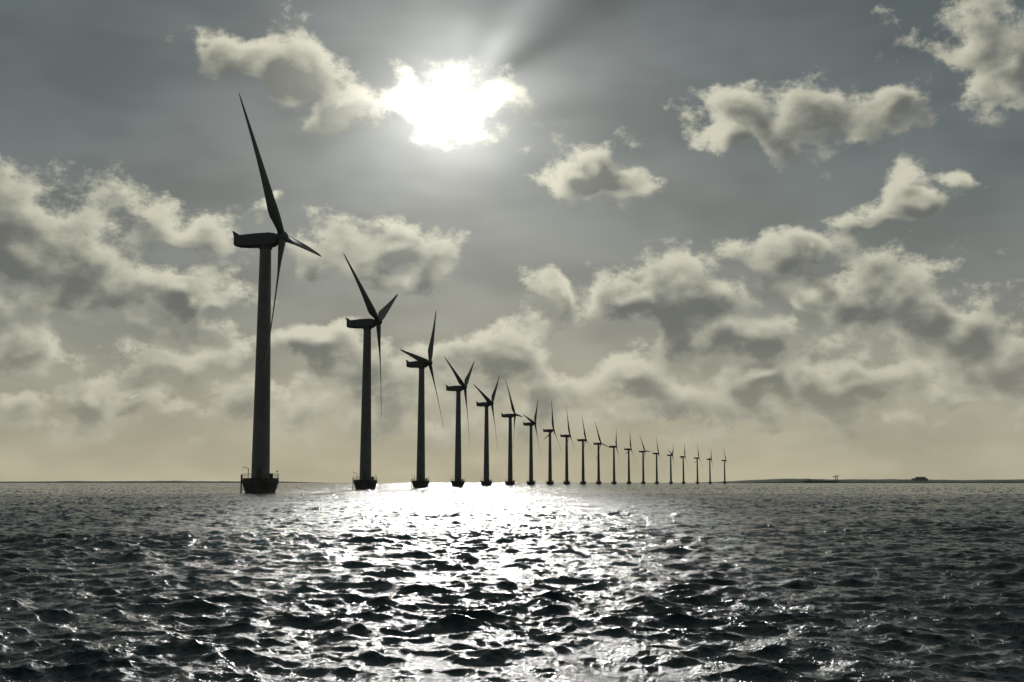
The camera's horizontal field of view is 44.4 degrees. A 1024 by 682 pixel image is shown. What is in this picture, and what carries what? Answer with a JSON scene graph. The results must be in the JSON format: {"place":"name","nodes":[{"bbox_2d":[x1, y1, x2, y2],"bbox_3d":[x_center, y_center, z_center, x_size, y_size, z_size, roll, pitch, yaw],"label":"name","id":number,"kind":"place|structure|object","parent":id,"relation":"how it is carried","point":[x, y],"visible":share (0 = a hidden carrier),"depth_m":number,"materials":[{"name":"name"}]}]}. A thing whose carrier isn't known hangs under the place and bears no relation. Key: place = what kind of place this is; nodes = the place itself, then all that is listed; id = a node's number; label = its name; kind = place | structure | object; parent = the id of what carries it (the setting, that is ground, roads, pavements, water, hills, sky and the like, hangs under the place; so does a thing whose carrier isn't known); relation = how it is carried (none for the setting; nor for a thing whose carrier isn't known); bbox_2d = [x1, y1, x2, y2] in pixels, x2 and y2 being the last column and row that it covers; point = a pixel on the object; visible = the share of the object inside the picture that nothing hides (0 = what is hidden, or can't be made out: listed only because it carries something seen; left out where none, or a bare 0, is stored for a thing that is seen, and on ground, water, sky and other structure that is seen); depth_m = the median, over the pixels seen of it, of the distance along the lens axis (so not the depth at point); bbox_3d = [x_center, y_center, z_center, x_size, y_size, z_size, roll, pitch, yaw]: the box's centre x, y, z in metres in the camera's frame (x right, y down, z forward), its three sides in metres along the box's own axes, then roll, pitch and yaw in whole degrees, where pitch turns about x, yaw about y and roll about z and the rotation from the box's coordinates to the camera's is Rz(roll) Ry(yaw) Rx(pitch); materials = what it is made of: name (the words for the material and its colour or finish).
{"place":"outdoors","nodes":[
{"label":"outdoors","id":0,"kind":"place"},
{"bbox_2d":[0,481,322,482],"bbox_3d":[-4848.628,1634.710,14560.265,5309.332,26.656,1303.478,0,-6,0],"label":"coastline","id":1,"kind":"structure","parent":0,"point":[141,482],"depth_m":14287.82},
{"bbox_2d":[0,483,1023,681],"bbox_3d":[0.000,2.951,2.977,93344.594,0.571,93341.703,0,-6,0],"label":"sea water","id":2,"kind":"structure","parent":0,"point":[537,582],"depth_m":32.27,"materials":[{"name":"grey liquid"}]},
{"bbox_2d":[233,94,321,492],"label":"offshore wind turbine","id":3,"kind":"object","parent":2,"relation":"in","point":[261,479],"visible":0.97,"depth_m":313.52,"materials":[{"name":"metal"}]},
{"bbox_2d":[256,467,260,476],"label":"entrance door","id":4,"kind":"structure","parent":3,"relation":"in","point":[258,468],"depth_m":309.91,"materials":[{"name":"metal"}]},
{"bbox_2d":[343,253,397,489],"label":"offshore wind turbine","id":5,"kind":"object","parent":2,"relation":"in","point":[366,480],"visible":0.97,"depth_m":480.73,"materials":[{"name":"metal"}]},
{"bbox_2d":[400,312,443,487],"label":"offshore wind turbine","id":6,"kind":"object","parent":2,"relation":"in","point":[421,364],"visible":0.97,"depth_m":647.91,"materials":[{"name":"metal"}]},
{"bbox_2d":[444,357,473,486],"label":"offshore wind turbine","id":7,"kind":"object","parent":2,"relation":"in","point":[458,481],"visible":0.95,"depth_m":814.89,"materials":[{"name":"metal"}]},
{"bbox_2d":[473,378,498,485],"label":"offshore wind turbine","id":8,"kind":"object","parent":2,"relation":"in","point":[486,481],"visible":0.96,"depth_m":982.05,"materials":[{"name":"metal"}]},
{"bbox_2d":[501,379,521,484],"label":"offshore wind turbine","id":9,"kind":"object","parent":2,"relation":"in","point":[510,481],"visible":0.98,"depth_m":1148.29,"materials":[{"name":"metal"}]},
{"bbox_2d":[523,400,540,484],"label":"offshore wind turbine","id":10,"kind":"object","parent":2,"relation":"in","point":[531,423],"visible":0.95,"depth_m":1315.85,"materials":[{"name":"metal"}]},
{"bbox_2d":[543,401,559,484],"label":"offshore wind turbine","id":11,"kind":"object","parent":2,"relation":"in","point":[550,481],"visible":0.97,"depth_m":1482.67,"materials":[{"name":"metal"}]},
{"bbox_2d":[560,409,572,484],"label":"offshore wind turbine","id":12,"kind":"object","parent":2,"relation":"in","point":[566,482],"visible":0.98,"depth_m":1650.06,"materials":[{"name":"metal"}]},
{"bbox_2d":[577,414,587,483],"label":"offshore wind turbine","id":13,"kind":"object","parent":2,"relation":"in","point":[583,481],"visible":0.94,"depth_m":1816.66,"materials":[{"name":"metal"}]},
{"bbox_2d":[593,423,609,483],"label":"offshore wind turbine","id":14,"kind":"object","parent":2,"relation":"in","point":[598,481],"visible":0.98,"depth_m":1983.36,"materials":[{"name":"metal"}]},
{"bbox_2d":[609,433,619,483],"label":"offshore wind turbine","id":15,"kind":"object","parent":2,"relation":"in","point":[613,447],"visible":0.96,"depth_m":2151.03,"materials":[{"name":"metal"}]},
{"bbox_2d":[624,438,634,483],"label":"offshore wind turbine","id":16,"kind":"object","parent":2,"relation":"in","point":[628,452],"visible":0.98,"depth_m":2317.66,"materials":[{"name":"metal"}]},
{"bbox_2d":[639,437,650,483],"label":"offshore wind turbine","id":17,"kind":"object","parent":2,"relation":"in","point":[643,481],"visible":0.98,"depth_m":2483.76,"materials":[{"name":"metal"}]},
{"bbox_2d":[652,439,659,483],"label":"offshore wind turbine","id":18,"kind":"object","parent":2,"relation":"in","point":[656,482],"visible":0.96,"depth_m":2651.08,"materials":[{"name":"metal"}]},
{"bbox_2d":[667,446,673,483],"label":"offshore wind turbine","id":19,"kind":"object","parent":2,"relation":"in","point":[670,455],"visible":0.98,"depth_m":2818.07,"materials":[{"name":"metal"}]},
{"bbox_2d":[680,442,687,483],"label":"offshore wind turbine","id":20,"kind":"object","parent":2,"relation":"in","point":[683,482],"visible":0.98,"depth_m":2986.23,"materials":[{"name":"metal"}]},
{"bbox_2d":[694,444,699,483],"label":"offshore wind turbine","id":21,"kind":"object","parent":2,"relation":"in","point":[697,458],"visible":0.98,"depth_m":3152.78,"materials":[{"name":"metal"}]},
{"bbox_2d":[706,455,712,483],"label":"offshore wind turbine","id":22,"kind":"object","parent":2,"relation":"in","point":[710,481],"visible":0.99,"depth_m":3318.72,"materials":[{"name":"metal"}]},
{"bbox_2d":[721,448,726,483],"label":"offshore wind turbine","id":23,"kind":"object","parent":2,"relation":"in","point":[725,460],"visible":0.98,"depth_m":3485.53,"materials":[{"name":"metal"}]},
{"bbox_2d":[803,479,836,482],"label":"moored barge","id":24,"kind":"object","parent":2,"relation":"on","point":[808,481],"visible":0.92,"depth_m":7044.69,"materials":[{"name":"paint"}]},
{"bbox_2d":[0,0,1023,482],"label":"sky","id":25,"kind":"structure","parent":0,"point":[786,237],"materials":[{"name":"grey"}]},
{"bbox_2d":[700,479,1023,482],"bbox_3d":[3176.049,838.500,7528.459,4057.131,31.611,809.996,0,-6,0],"label":"coastline","id":26,"kind":"structure","parent":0,"point":[880,481],"depth_m":7193.09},
{"bbox_2d":[912,477,927,480],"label":"harbour warehouse","id":27,"kind":"structure","parent":26,"relation":"on","point":[920,479],"depth_m":7087.59,"materials":[{"name":"paint"}]}
]}

